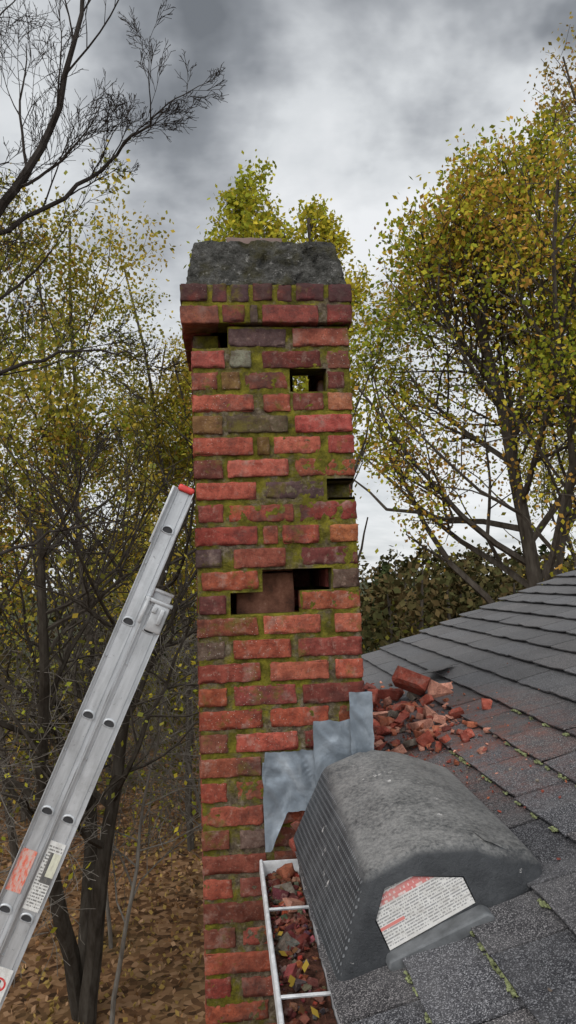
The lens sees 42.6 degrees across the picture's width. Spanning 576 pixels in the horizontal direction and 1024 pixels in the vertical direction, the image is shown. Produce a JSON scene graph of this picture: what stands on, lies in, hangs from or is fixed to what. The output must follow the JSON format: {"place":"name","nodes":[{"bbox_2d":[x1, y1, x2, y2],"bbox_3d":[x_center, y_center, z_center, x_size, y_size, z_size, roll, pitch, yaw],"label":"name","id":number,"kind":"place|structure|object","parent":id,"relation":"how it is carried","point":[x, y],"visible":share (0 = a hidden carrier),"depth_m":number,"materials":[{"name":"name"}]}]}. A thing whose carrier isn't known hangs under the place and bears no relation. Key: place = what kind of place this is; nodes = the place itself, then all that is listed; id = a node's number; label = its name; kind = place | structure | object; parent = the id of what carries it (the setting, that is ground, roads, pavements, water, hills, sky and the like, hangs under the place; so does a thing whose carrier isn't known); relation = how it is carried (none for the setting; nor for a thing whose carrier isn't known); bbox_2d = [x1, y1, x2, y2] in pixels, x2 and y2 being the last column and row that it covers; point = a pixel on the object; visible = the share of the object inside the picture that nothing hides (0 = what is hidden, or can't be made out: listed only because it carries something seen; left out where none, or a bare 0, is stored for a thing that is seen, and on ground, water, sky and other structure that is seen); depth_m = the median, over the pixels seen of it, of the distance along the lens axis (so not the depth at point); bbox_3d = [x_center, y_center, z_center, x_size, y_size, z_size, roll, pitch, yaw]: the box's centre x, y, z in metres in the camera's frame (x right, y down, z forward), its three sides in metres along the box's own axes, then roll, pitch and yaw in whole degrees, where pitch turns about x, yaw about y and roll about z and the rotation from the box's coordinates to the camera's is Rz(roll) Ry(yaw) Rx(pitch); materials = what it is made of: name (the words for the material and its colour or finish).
{"place":"outdoors","nodes":[
{"label":"outdoors","id":0,"kind":"place"},
{"bbox_2d":[0,578,516,1023],"bbox_3d":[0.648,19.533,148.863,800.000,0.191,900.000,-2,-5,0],"label":"ground","id":1,"kind":"structure","parent":0,"point":[193,1001],"depth_m":13.54,"materials":[{"name":"brown plant"}]},
{"bbox_2d":[0,466,30,535],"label":"young oak tree","id":2,"kind":"object","parent":1,"relation":"on","point":[2,500],"visible":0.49,"depth_m":14.50,"materials":[{"name":"green plant"}]},
{"bbox_2d":[0,634,34,770],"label":"bare understory tree","id":3,"kind":"object","parent":1,"relation":"on","point":[5,641],"visible":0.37,"depth_m":13.48,"materials":[{"name":"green plant"}]},
{"bbox_2d":[0,334,110,821],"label":"young oak tree","id":4,"kind":"object","parent":1,"relation":"on","point":[10,596],"visible":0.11,"depth_m":20.51,"materials":[{"name":"green plant"}]},
{"bbox_2d":[0,632,118,988],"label":"bare understory tree","id":5,"kind":"object","parent":1,"relation":"on","point":[6,776],"visible":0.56,"depth_m":9.71,"materials":[{"name":"brown plant"}]},
{"bbox_2d":[0,200,152,907],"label":"young oak tree","id":6,"kind":"object","parent":1,"relation":"on","point":[14,849],"visible":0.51,"depth_m":15.15,"materials":[{"name":"green plant"}]},
{"bbox_2d":[0,129,190,784],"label":"young oak tree","id":7,"kind":"object","parent":1,"relation":"on","point":[58,368],"visible":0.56,"depth_m":14.70,"materials":[{"name":"green plant"}]},
{"bbox_2d":[0,484,194,1009],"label":"extension ladder","id":8,"kind":"object","parent":1,"relation":"on","point":[147,607],"visible":1,"depth_m":2.24,"materials":[{"name":"metal"}]},
{"bbox_2d":[0,376,198,1023],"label":"multi stem tree","id":9,"kind":"object","parent":1,"relation":"on","point":[82,971],"visible":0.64,"depth_m":10.62,"materials":[{"name":"brown plant"}]},
{"bbox_2d":[0,581,199,948],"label":"bare understory tree","id":10,"kind":"object","parent":1,"relation":"on","point":[110,937],"visible":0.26,"depth_m":12.68,"materials":[{"name":"brown plant"}]},
{"bbox_2d":[0,615,201,1023],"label":"bare understory tree","id":11,"kind":"object","parent":1,"relation":"on","point":[124,935],"visible":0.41,"depth_m":11.10,"materials":[{"name":"brown plant"}]},
{"bbox_2d":[8,237,194,795],"bbox_3d":[-4.901,0.542,19.301,5.758,16.018,4.779,1,-6,-31],"label":"young oak tree","id":12,"kind":"object","parent":1,"relation":"on","point":[138,383],"visible":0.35,"depth_m":19.17,"materials":[{"name":"green plant"}]},
{"bbox_2d":[0,782,203,1023],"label":"fallen leaves","id":13,"kind":"object","parent":1,"relation":"on","point":[106,995],"visible":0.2,"depth_m":13.93,"materials":[{"name":"brown plant"}]},
{"bbox_2d":[0,0,228,562],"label":"bare walnut tree","id":14,"kind":"object","parent":1,"relation":"on","point":[25,173],"visible":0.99,"depth_m":7.38,"materials":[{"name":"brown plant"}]},
{"bbox_2d":[84,335,179,765],"bbox_3d":[-5.679,1.102,27.141,4.424,16.327,4.556,1,-6,-33],"label":"young oak tree","id":15,"kind":"object","parent":1,"relation":"on","point":[154,472],"visible":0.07,"depth_m":26.77,"materials":[{"name":"green plant"}]},
{"bbox_2d":[84,259,196,851],"bbox_3d":[-3.180,0.487,19.436,4.345,16.036,4.475,-5,-6,29],"label":"young oak tree","id":16,"kind":"object","parent":1,"relation":"on","point":[163,403],"visible":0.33,"depth_m":19.97,"materials":[{"name":"green plant"}]},
{"bbox_2d":[98,580,201,875],"bbox_3d":[-1.440,4.577,13.472,4.552,6.737,4.270,-2,-5,0],"label":"bare understory tree","id":17,"kind":"object","parent":1,"relation":"on","point":[162,776],"visible":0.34,"depth_m":13.21,"materials":[{"name":"brown plant"}]},
{"bbox_2d":[140,340,196,657],"bbox_3d":[-1.709,1.510,20.120,4.812,13.987,4.472,-3,-5,7],"label":"young oak tree","id":18,"kind":"object","parent":1,"relation":"on","point":[188,430],"visible":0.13,"depth_m":19.77,"materials":[{"name":"green plant"}]},
{"bbox_2d":[139,317,197,757],"bbox_3d":[-3.112,0.992,27.407,5.905,16.428,4.901,-4,-6,27],"label":"young oak tree","id":19,"kind":"object","parent":1,"relation":"on","point":[189,591],"visible":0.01,"depth_m":26.53,"materials":[{"name":"green plant"}]},
{"bbox_2d":[157,355,194,570],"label":"young oak tree","id":20,"kind":"object","parent":1,"relation":"on","point":[182,540],"visible":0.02,"depth_m":22.92,"materials":[{"name":"green plant"}]},
{"bbox_2d":[0,598,432,857],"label":"undergrowth","id":21,"kind":"object","parent":1,"relation":"on","point":[21,666],"visible":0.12,"depth_m":22.36,"materials":[{"name":"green plant"}]},
{"bbox_2d":[177,149,308,470],"bbox_3d":[-0.831,0.006,16.162,3.044,16.265,2.960,-6,-7,40],"label":"tulip poplar tree","id":22,"kind":"object","parent":1,"relation":"on","point":[242,200],"visible":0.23,"depth_m":16.42,"materials":[{"name":"green plant"}]},
{"bbox_2d":[180,237,373,1023],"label":"brick chimney","id":23,"kind":"object","parent":1,"relation":"on","point":[285,703],"visible":0.78,"depth_m":2.40,"materials":[{"name":"brick"}]},
{"bbox_2d":[0,495,575,725],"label":"distant treeline","id":24,"kind":"object","parent":1,"relation":"on","point":[450,596],"visible":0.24,"depth_m":37.54,"materials":[{"name":"green plant"}]},
{"bbox_2d":[285,194,389,563],"bbox_3d":[0.833,0.175,17.329,3.354,16.033,3.522,-2,-5,0],"label":"tulip poplar tree","id":25,"kind":"object","parent":1,"relation":"on","point":[313,214],"visible":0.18,"depth_m":17.50,"materials":[{"name":"green plant"}]},
{"bbox_2d":[349,92,575,603],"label":"maple tree","id":26,"kind":"object","parent":1,"relation":"on","point":[475,231],"visible":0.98,"depth_m":12.08,"materials":[{"name":"green plant"}]},
{"bbox_2d":[491,300,575,579],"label":"young oak tree","id":27,"kind":"object","parent":1,"relation":"on","point":[536,499],"visible":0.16,"depth_m":23.23,"materials":[{"name":"green plant"}]},
{"bbox_2d":[493,12,575,471],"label":"maple tree","id":28,"kind":"object","parent":1,"relation":"on","point":[566,101],"visible":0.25,"depth_m":13.94,"materials":[{"name":"green plant"}]},
{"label":"walls","id":29,"kind":"object","parent":1,"relation":"on","visible":0},
{"bbox_2d":[426,576,575,1023],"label":"roof deck","id":30,"kind":"structure","parent":29,"relation":"on","point":[521,679],"depth_m":4.37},
{"bbox_2d":[260,859,339,1023],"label":"gutter","id":31,"kind":"object","parent":30,"relation":"attached to","point":[268,867],"visible":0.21,"depth_m":1.81,"materials":[{"name":"white paint"}]},
{"bbox_2d":[278,931,318,1017],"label":"leaves in gutter","id":32,"kind":"object","parent":31,"relation":"on","point":[291,980],"visible":1,"depth_m":1.63,"materials":[{"name":"plant"}]},
{"bbox_2d":[265,876,336,1023],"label":"gutter silt","id":33,"kind":"object","parent":31,"relation":"in","point":[307,1005],"visible":0.3,"depth_m":1.68,"materials":[{"name":"brown soil"}]},
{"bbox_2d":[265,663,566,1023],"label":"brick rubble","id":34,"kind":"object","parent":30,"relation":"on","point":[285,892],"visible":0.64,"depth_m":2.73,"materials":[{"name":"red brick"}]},
{"bbox_2d":[295,567,575,1023],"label":"roof shingles","id":35,"kind":"object","parent":30,"relation":"on","point":[527,941],"visible":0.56,"depth_m":2.09,"materials":[{"name":"grey asphalt"}]},
{"bbox_2d":[294,750,541,980],"bbox_3d":[0.297,0.857,1.908,0.508,0.315,0.785,-1,-5,-5],"label":"roof vent hood","id":36,"kind":"object","parent":35,"relation":"on","point":[400,856],"visible":0.94,"depth_m":1.64,"materials":[{"name":"grey metal"}]},
{"bbox_2d":[403,709,575,1022],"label":"roof moss","id":37,"kind":"object","parent":35,"relation":"on","point":[509,986],"visible":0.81,"depth_m":1.51,"materials":[{"name":"green plant"}]},
{"bbox_2d":[420,663,454,673],"bbox_3d":[0.764,0.805,3.792,0.127,0.033,0.241,-4,-6,27],"label":"loose shingle","id":38,"kind":"object","parent":30,"relation":"on","point":[435,669],"visible":0.91,"depth_m":3.76,"materials":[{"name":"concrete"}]},
{"bbox_2d":[0,0,575,593],"label":"sky","id":39,"kind":"structure","parent":0,"point":[349,100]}
]}

